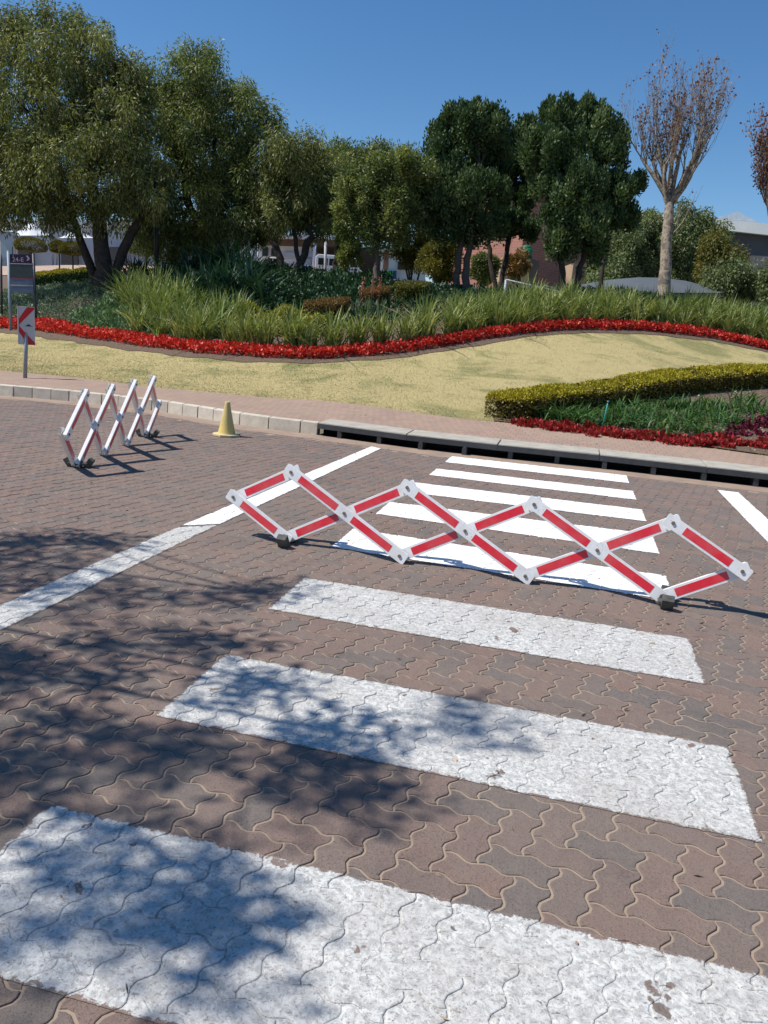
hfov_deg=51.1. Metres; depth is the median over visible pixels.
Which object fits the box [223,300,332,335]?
ornamental grass
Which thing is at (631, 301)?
strap leaf clump
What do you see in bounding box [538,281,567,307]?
strap leaf clump
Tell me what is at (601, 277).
slim post
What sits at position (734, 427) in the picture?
purple bedding plant
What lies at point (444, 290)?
ground cover
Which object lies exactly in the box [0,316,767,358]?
red bedding flowers
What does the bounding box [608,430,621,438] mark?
red bedding plant
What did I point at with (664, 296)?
strap leaf clump
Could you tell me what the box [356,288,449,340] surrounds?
strap leaf clump
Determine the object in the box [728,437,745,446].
red bedding plant
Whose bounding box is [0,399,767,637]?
road
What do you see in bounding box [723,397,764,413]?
lily clump
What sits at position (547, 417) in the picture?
lily clump
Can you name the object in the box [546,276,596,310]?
strap leaf clump
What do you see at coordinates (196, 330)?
strap leaf clump
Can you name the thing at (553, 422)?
red bedding plant
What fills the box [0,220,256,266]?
warehouse
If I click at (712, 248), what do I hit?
background tree
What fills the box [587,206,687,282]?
background tree
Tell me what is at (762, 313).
strap leaf clump
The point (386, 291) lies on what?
box shrub
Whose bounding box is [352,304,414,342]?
strap leaf clump
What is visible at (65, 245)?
topiary tree
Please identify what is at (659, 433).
red bedding plant
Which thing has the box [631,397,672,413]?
lily clump
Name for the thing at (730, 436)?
red bedding plant
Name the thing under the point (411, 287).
box shrub
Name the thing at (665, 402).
lily clump
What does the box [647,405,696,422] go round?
lily clump
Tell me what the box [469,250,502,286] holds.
garden shrub
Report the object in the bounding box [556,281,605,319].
strap leaf clump
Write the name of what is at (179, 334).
strap leaf clump
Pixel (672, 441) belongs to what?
red bedding plant
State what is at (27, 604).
edge line
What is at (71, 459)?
folding barrier
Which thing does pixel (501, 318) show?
strap leaf clump
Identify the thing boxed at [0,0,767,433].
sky
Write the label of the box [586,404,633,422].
lily clump
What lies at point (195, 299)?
strap leaf clump
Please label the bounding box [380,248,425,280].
kiosk
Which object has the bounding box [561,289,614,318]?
strap leaf clump
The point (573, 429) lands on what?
red bedding plant
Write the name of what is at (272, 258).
parked car
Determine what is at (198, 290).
shade plant clump
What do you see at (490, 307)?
strap leaf clump
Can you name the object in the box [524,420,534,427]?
red bedding plant
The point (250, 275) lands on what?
shade plant clump
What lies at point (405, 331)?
strap leaf clump
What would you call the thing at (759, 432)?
purple bedding plant
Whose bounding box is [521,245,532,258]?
water tank
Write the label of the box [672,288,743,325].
strap leaf clump
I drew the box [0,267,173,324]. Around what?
grey ground cover
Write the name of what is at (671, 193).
plane tree
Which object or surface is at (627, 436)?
red bedding plant
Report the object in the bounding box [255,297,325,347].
strap leaf clump
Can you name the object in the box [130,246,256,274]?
shade plant clump
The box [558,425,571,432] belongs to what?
red bedding plant
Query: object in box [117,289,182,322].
strap leaf clump
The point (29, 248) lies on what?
topiary tree
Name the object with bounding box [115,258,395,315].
shade ground cover
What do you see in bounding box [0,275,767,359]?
planting bed
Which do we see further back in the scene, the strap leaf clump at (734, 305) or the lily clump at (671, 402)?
the strap leaf clump at (734, 305)
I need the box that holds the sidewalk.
[0,371,767,466]
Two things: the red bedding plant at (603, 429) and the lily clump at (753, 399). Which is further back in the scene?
the lily clump at (753, 399)
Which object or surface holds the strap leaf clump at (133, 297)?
on the planting bed
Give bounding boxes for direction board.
[7,250,36,330]
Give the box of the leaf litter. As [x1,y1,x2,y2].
[12,410,763,1019]
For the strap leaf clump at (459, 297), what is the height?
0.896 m
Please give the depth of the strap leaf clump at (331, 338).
18.25 m
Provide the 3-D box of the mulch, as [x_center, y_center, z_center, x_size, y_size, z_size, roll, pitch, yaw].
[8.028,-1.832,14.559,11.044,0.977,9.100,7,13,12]
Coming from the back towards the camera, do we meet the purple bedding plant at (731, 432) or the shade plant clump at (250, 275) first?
the shade plant clump at (250, 275)
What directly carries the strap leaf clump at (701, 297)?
on the planting bed
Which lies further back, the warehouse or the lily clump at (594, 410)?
the warehouse
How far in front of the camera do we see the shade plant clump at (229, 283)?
23.19 m
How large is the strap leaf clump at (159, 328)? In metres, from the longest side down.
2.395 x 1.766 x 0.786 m
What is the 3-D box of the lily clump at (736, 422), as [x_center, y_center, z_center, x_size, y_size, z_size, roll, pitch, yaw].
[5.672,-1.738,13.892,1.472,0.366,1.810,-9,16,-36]
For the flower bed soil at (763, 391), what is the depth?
13.91 m
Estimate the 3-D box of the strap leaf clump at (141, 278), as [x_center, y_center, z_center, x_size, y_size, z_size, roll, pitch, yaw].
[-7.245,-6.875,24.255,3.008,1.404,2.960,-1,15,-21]
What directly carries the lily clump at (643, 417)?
on the flower bed soil at (763, 391)
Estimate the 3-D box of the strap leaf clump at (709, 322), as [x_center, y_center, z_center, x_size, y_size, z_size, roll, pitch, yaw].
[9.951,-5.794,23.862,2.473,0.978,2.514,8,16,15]
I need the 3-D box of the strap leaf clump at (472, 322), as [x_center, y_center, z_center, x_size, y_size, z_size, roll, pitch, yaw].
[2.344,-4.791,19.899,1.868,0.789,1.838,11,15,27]
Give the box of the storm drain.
[318,419,767,486]
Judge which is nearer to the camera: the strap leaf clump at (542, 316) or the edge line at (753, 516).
the edge line at (753, 516)
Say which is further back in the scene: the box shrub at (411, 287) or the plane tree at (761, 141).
the plane tree at (761, 141)
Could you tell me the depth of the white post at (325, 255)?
39.95 m
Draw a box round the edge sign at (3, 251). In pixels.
[0,240,7,313]
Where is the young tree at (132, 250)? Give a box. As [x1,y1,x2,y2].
[123,227,167,264]
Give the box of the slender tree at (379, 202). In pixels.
[327,135,439,281]
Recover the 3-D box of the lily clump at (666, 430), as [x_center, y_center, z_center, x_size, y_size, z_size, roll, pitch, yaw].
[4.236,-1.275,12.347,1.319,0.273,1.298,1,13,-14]
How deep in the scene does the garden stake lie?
12.49 m
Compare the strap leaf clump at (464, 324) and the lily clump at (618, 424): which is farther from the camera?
the strap leaf clump at (464, 324)
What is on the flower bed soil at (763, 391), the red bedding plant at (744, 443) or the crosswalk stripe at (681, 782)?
the red bedding plant at (744, 443)
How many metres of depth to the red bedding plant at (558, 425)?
12.37 m
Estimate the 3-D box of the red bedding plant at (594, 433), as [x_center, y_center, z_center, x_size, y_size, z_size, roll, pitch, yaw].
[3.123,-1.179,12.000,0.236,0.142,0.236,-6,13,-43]
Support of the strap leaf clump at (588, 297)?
on the planting bed
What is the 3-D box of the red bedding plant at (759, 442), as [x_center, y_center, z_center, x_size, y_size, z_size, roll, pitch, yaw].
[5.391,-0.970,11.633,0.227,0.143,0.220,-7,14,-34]
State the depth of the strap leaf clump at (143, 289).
22.21 m
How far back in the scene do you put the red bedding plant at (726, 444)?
11.45 m
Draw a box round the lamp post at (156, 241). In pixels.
[153,163,158,269]
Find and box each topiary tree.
[13,236,47,254]
[49,239,68,268]
[58,241,81,268]
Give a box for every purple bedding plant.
[724,430,738,437]
[726,424,745,431]
[737,428,753,435]
[738,419,756,423]
[739,421,759,430]
[748,416,763,424]
[752,429,767,435]
[755,414,767,418]
[757,420,767,427]
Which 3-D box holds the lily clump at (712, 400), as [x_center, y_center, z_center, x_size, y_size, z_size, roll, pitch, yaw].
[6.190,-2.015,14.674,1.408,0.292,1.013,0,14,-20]
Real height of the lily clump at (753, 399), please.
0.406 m
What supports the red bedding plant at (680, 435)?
on the flower bed soil at (763, 391)
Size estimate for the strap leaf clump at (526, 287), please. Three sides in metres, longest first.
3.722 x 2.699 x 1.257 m
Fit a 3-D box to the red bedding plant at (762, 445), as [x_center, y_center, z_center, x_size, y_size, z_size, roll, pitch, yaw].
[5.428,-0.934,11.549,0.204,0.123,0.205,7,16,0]
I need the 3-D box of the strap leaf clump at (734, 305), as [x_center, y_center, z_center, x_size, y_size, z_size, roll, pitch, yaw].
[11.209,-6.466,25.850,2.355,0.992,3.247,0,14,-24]
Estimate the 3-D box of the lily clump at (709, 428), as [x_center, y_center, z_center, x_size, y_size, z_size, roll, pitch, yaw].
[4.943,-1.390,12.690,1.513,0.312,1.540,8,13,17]
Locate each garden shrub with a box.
[334,238,364,270]
[385,229,435,279]
[413,238,464,283]
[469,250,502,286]
[501,246,532,284]
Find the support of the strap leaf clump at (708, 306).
on the planting bed
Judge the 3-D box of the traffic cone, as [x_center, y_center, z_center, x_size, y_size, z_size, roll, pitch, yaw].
[-2.022,-1.201,10.357,0.345,0.439,0.345,3,13,-5]
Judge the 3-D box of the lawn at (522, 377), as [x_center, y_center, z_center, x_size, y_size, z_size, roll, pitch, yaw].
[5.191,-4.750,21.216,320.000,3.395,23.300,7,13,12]
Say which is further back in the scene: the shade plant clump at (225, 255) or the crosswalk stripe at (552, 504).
the shade plant clump at (225, 255)
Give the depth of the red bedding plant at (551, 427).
12.29 m
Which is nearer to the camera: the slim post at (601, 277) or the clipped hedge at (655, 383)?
the clipped hedge at (655, 383)
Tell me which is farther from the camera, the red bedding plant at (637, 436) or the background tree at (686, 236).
the background tree at (686, 236)
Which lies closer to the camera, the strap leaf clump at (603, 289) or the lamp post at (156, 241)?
the strap leaf clump at (603, 289)
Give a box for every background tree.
[583,224,623,283]
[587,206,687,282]
[655,196,734,282]
[692,224,750,283]
[697,253,764,305]
[751,257,767,305]
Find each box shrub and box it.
[304,296,350,321]
[359,285,392,307]
[393,280,430,303]
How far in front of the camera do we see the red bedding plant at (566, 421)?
12.64 m
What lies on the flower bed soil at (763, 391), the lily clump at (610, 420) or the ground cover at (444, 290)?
the lily clump at (610, 420)
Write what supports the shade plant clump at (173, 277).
on the planting bed
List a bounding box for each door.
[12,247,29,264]
[61,247,78,264]
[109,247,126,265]
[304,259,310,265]
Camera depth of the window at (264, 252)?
57.02 m
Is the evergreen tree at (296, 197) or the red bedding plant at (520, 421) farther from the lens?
the evergreen tree at (296, 197)
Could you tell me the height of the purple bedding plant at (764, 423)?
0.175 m
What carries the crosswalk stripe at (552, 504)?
on the road at (39, 421)
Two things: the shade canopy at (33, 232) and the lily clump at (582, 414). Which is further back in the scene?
the shade canopy at (33, 232)
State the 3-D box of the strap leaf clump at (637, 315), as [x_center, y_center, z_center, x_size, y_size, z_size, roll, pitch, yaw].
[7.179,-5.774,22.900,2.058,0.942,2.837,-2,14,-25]
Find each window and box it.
[262,248,267,255]
[318,258,327,264]
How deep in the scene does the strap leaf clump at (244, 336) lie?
18.73 m
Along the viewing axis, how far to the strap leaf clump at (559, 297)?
21.61 m
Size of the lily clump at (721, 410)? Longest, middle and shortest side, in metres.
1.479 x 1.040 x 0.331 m
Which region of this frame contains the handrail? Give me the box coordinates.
[504,279,578,295]
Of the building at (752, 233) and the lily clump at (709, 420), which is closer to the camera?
the lily clump at (709, 420)
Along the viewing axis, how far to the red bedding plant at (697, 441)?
11.51 m
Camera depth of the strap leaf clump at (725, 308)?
24.57 m
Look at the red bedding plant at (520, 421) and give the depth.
12.51 m
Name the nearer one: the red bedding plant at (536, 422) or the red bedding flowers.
the red bedding plant at (536, 422)
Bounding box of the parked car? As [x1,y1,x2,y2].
[262,257,286,264]
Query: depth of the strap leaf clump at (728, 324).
24.12 m
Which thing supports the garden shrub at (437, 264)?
on the ground
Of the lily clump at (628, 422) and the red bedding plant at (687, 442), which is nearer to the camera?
the red bedding plant at (687, 442)
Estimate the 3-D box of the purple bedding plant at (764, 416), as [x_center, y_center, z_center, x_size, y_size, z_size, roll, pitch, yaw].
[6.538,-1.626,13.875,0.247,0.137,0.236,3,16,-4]
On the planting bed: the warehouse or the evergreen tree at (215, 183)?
the evergreen tree at (215, 183)
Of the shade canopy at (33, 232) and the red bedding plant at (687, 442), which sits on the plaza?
the shade canopy at (33, 232)
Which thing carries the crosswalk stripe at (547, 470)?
on the road at (39, 421)
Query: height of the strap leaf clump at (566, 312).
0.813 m
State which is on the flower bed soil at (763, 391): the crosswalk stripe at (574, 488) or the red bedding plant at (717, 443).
the red bedding plant at (717, 443)
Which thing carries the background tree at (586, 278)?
on the ground
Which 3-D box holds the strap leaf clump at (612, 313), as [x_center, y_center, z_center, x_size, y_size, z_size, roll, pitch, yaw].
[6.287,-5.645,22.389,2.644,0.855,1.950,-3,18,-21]
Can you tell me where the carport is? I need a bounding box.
[580,277,724,298]
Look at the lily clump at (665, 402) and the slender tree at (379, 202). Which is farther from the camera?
the slender tree at (379, 202)
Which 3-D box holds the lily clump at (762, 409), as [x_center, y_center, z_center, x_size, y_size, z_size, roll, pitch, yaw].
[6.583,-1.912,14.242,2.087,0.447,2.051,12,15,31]
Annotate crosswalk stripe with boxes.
[0,804,767,1023]
[155,654,763,842]
[268,577,706,684]
[331,528,675,600]
[375,502,659,553]
[415,482,646,520]
[429,468,636,499]
[445,456,628,482]
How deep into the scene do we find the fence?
31.46 m
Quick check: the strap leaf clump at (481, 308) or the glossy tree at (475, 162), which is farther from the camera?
the glossy tree at (475, 162)
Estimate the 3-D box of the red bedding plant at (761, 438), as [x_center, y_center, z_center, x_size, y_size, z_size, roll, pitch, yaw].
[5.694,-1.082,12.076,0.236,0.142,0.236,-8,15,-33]
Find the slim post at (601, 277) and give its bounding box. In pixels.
[599,255,605,290]
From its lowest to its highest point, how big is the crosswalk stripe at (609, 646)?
0.011 m
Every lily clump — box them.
[523,398,597,423]
[536,405,575,419]
[539,402,605,425]
[555,403,636,419]
[571,409,639,426]
[577,403,616,416]
[582,406,698,427]
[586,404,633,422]
[592,400,679,427]
[597,393,676,415]
[603,403,629,415]
[604,399,654,412]
[607,409,682,426]
[615,394,697,410]
[615,402,674,421]
[621,409,688,431]
[622,396,669,411]
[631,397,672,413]
[635,422,692,435]
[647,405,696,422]
[649,392,696,410]
[649,393,729,411]
[655,410,711,423]
[657,411,730,434]
[661,408,721,427]
[677,404,720,416]
[677,419,744,433]
[681,403,755,417]
[686,402,755,418]
[691,409,761,425]
[695,393,737,406]
[697,392,752,412]
[697,404,763,425]
[711,384,767,406]
[719,394,767,415]
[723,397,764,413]
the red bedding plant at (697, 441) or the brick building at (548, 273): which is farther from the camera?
the brick building at (548, 273)
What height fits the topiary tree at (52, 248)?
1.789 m
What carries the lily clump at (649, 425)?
on the flower bed soil at (763, 391)
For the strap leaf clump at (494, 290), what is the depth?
21.28 m
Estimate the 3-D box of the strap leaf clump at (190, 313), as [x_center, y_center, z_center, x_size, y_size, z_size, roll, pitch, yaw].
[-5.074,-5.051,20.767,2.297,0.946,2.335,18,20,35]
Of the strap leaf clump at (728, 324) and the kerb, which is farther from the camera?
the strap leaf clump at (728, 324)
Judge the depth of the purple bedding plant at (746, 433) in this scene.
12.54 m
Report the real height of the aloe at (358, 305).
1.070 m
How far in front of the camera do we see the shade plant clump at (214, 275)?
23.94 m
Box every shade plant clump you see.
[98,261,219,291]
[100,266,170,288]
[101,253,168,276]
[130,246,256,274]
[132,257,231,281]
[137,257,326,299]
[141,265,242,296]
[146,255,276,288]
[146,283,232,309]
[162,238,300,272]
[179,239,311,278]
[198,256,299,291]
[211,285,271,305]
[228,275,305,307]
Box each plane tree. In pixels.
[617,28,739,298]
[740,102,767,213]
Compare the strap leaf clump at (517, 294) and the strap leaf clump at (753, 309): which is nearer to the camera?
the strap leaf clump at (517, 294)
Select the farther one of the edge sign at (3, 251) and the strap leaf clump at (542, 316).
the edge sign at (3, 251)
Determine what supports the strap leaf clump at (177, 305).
on the planting bed
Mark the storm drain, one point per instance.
(725, 472)
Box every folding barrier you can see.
[58,375,161,467]
[226,464,752,610]
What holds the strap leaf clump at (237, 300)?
on the planting bed
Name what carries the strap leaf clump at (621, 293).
on the planting bed
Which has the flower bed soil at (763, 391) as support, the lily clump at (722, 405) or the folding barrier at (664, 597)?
the lily clump at (722, 405)
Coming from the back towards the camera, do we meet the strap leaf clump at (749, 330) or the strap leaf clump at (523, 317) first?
the strap leaf clump at (749, 330)
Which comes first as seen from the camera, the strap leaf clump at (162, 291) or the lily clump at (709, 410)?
the lily clump at (709, 410)
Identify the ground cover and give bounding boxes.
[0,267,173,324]
[67,269,200,334]
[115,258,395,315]
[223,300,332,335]
[302,275,767,329]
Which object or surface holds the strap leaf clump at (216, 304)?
on the planting bed
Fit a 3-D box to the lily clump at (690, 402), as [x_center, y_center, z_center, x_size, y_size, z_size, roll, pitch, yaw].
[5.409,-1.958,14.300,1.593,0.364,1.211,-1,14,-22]
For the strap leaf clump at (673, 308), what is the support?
on the planting bed
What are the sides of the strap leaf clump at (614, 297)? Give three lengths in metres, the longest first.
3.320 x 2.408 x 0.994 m
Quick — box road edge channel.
[0,395,767,492]
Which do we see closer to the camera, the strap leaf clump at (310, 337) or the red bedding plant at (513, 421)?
the red bedding plant at (513, 421)
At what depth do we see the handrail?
24.01 m
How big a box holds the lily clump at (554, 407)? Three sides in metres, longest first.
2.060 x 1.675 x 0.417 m
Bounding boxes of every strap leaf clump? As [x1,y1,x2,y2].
[65,265,149,307]
[104,268,160,313]
[108,271,169,313]
[109,296,158,332]
[114,262,186,296]
[115,263,156,293]
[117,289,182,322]
[129,298,223,340]
[129,311,176,335]
[130,274,186,312]
[139,271,202,301]
[148,287,224,332]
[151,281,215,314]
[154,307,194,338]
[159,284,223,313]
[165,302,215,327]
[168,282,232,315]
[168,292,256,337]
[198,284,259,318]
[199,303,286,348]
[203,308,251,345]
[237,305,304,349]
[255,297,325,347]
[282,313,376,347]
[292,303,368,347]
[292,306,394,345]
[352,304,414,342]
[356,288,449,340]
[373,305,434,340]
[430,288,479,311]
[433,295,478,335]
[440,289,510,330]
[461,303,492,329]
[464,282,513,310]
[464,296,513,326]
[465,288,502,312]
[467,292,536,325]
[472,293,523,331]
[477,276,540,312]
[479,284,542,323]
[494,294,553,328]
[499,269,585,314]
[508,286,589,321]
[525,285,591,320]
[528,301,559,321]
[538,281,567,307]
[541,297,616,320]
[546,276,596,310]
[547,276,641,303]
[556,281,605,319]
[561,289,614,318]
[568,297,613,319]
[582,288,600,309]
[587,295,639,324]
[588,286,670,317]
[600,283,670,319]
[613,287,657,301]
[619,294,659,321]
[624,285,662,316]
[629,294,686,324]
[638,295,674,321]
[640,285,719,305]
[653,286,722,315]
[655,294,705,324]
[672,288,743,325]
[673,303,707,324]
[675,286,719,312]
[687,303,743,328]
[690,289,746,327]
[695,294,754,328]
[712,303,757,335]
[713,295,759,316]
[717,298,767,333]
[734,314,767,341]
[739,302,767,337]
[744,302,766,320]
[758,319,767,340]
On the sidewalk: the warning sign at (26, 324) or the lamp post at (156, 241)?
the warning sign at (26, 324)
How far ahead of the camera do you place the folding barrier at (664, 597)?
5.13 m
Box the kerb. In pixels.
[0,384,318,434]
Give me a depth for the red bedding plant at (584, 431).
12.22 m
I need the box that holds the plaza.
[2,265,153,274]
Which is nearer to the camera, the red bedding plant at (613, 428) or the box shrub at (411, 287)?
the red bedding plant at (613, 428)
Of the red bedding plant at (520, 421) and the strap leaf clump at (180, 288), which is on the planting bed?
the strap leaf clump at (180, 288)
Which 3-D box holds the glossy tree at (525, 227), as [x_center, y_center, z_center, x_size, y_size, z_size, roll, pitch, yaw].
[4.685,-11.185,29.232,2.445,6.614,2.364,7,13,12]
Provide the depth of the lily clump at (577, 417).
12.76 m
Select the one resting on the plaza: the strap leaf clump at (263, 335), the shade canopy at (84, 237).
the shade canopy at (84, 237)
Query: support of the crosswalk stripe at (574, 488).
on the road at (39, 421)
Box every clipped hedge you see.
[35,266,95,288]
[484,362,767,420]
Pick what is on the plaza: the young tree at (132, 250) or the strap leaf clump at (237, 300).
the young tree at (132, 250)
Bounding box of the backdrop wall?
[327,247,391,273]
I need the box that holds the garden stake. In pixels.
[602,401,608,425]
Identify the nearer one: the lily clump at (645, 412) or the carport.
the lily clump at (645, 412)
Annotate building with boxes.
[259,234,351,268]
[448,196,591,287]
[642,211,767,304]
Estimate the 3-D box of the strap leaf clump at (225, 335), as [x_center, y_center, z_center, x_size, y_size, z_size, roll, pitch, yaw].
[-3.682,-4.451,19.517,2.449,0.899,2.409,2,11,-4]
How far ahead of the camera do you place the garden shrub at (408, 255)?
33.87 m
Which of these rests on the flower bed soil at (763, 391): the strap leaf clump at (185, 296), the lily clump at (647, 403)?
the lily clump at (647, 403)
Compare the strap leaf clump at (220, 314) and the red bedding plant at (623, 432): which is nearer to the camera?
the red bedding plant at (623, 432)
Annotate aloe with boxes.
[347,277,372,316]
[355,277,391,313]
[361,276,385,314]
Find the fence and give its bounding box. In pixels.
[393,279,474,287]
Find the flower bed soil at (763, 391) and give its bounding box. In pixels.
[494,385,767,453]
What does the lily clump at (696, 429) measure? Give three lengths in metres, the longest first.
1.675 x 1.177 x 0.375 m
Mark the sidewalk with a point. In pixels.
(313, 410)
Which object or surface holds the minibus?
on the ground
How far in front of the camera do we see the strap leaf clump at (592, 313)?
21.86 m
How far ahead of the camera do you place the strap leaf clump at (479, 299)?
21.00 m
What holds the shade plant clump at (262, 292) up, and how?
on the planting bed
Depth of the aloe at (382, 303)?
21.51 m
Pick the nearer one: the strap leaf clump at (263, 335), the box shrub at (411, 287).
the strap leaf clump at (263, 335)
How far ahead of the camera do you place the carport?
36.59 m
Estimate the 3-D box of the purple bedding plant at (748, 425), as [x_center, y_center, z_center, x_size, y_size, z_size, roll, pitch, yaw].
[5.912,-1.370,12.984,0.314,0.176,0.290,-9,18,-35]
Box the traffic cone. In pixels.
[212,401,240,437]
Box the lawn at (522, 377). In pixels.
[0,332,767,455]
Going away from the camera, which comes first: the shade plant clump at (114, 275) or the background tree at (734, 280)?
the shade plant clump at (114, 275)
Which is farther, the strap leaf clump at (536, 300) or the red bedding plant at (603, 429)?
the strap leaf clump at (536, 300)
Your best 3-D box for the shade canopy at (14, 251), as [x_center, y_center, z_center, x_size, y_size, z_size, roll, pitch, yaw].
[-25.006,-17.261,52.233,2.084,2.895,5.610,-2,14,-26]
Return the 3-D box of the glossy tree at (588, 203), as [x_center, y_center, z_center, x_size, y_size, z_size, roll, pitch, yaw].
[5.978,-9.665,24.890,4.252,6.602,2.923,7,13,12]
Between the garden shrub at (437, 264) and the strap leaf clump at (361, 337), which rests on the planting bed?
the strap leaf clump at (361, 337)
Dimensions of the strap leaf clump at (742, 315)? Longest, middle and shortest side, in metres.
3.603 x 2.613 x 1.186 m
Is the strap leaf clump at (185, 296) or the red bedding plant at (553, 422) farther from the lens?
the strap leaf clump at (185, 296)
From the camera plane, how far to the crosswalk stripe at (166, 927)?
1.99 m
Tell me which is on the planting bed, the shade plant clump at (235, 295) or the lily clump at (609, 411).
the shade plant clump at (235, 295)
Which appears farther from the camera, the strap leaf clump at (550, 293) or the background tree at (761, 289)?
the background tree at (761, 289)
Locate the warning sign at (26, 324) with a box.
[17,306,34,377]
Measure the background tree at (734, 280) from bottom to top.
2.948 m
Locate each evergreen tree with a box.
[0,0,182,292]
[114,32,293,265]
[241,119,357,269]
[300,132,426,271]
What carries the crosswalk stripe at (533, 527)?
on the road at (39, 421)
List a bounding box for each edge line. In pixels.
[0,525,217,629]
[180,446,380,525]
[718,490,767,542]
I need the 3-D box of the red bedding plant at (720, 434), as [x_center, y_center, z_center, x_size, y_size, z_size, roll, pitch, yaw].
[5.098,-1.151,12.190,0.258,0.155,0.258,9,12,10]
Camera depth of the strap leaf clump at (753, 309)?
25.91 m
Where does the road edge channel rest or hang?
on the road surface
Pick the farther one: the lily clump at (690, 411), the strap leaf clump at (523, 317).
the strap leaf clump at (523, 317)
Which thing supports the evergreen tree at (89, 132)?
on the planting bed
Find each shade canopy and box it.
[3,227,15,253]
[15,224,53,264]
[55,231,94,264]
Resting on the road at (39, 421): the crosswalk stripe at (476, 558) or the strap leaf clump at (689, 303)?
the crosswalk stripe at (476, 558)
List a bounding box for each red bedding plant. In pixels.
[510,418,518,423]
[515,417,530,426]
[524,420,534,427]
[529,417,544,427]
[539,421,552,430]
[543,419,555,424]
[546,425,557,430]
[553,422,567,430]
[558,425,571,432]
[560,418,574,425]
[567,424,581,432]
[580,420,595,428]
[582,427,590,433]
[585,429,600,436]
[593,426,610,434]
[604,424,617,430]
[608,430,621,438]
[613,429,629,438]
[623,432,633,438]
[630,432,642,440]
[632,429,648,437]
[642,434,654,440]
[649,429,668,439]
[656,436,664,441]
[659,436,678,445]
[673,433,687,438]
[678,437,694,446]
[693,436,710,446]
[700,436,717,447]
[701,432,717,437]
[704,436,721,445]
[714,432,725,438]
[720,441,735,449]
[722,434,739,440]
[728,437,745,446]
[734,437,749,445]
[750,441,765,447]
[755,435,767,441]
[755,443,767,448]
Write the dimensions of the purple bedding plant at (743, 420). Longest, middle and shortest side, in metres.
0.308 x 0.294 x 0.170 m
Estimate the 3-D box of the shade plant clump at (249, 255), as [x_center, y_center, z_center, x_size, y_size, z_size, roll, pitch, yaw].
[-5.246,-8.132,26.351,4.302,1.496,6.070,-4,12,-43]
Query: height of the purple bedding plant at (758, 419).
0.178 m
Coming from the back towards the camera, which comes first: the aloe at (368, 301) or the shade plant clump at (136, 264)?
the shade plant clump at (136, 264)
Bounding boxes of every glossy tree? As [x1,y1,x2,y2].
[411,94,516,287]
[486,108,542,290]
[515,88,649,293]
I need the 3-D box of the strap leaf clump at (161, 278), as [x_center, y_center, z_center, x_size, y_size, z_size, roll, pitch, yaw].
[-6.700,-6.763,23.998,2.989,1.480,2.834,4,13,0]
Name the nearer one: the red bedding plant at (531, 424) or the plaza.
the red bedding plant at (531, 424)
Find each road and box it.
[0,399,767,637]
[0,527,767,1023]
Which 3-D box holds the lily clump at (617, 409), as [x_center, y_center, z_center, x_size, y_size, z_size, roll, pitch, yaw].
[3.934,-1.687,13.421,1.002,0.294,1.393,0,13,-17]
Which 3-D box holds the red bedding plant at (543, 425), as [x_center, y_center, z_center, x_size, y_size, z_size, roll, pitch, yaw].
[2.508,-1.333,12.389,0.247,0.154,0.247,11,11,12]
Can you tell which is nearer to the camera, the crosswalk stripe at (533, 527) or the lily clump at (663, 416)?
the crosswalk stripe at (533, 527)
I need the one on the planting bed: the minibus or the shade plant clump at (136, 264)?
the shade plant clump at (136, 264)
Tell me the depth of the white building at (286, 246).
57.01 m
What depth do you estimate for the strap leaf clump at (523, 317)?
20.25 m
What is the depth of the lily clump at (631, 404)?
13.82 m
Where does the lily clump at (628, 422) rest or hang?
on the flower bed soil at (763, 391)
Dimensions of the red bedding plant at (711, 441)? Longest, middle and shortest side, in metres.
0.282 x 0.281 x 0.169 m
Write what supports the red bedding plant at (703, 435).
on the flower bed soil at (763, 391)
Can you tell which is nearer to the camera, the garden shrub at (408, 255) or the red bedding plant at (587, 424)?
the red bedding plant at (587, 424)
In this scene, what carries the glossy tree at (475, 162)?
on the planting bed
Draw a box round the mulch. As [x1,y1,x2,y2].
[506,388,767,452]
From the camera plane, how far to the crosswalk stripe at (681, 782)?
3.06 m
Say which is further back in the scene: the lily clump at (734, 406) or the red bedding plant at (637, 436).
the lily clump at (734, 406)
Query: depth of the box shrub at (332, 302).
21.25 m
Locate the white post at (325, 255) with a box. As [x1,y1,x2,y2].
[324,235,326,270]
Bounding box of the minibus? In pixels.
[315,254,360,272]

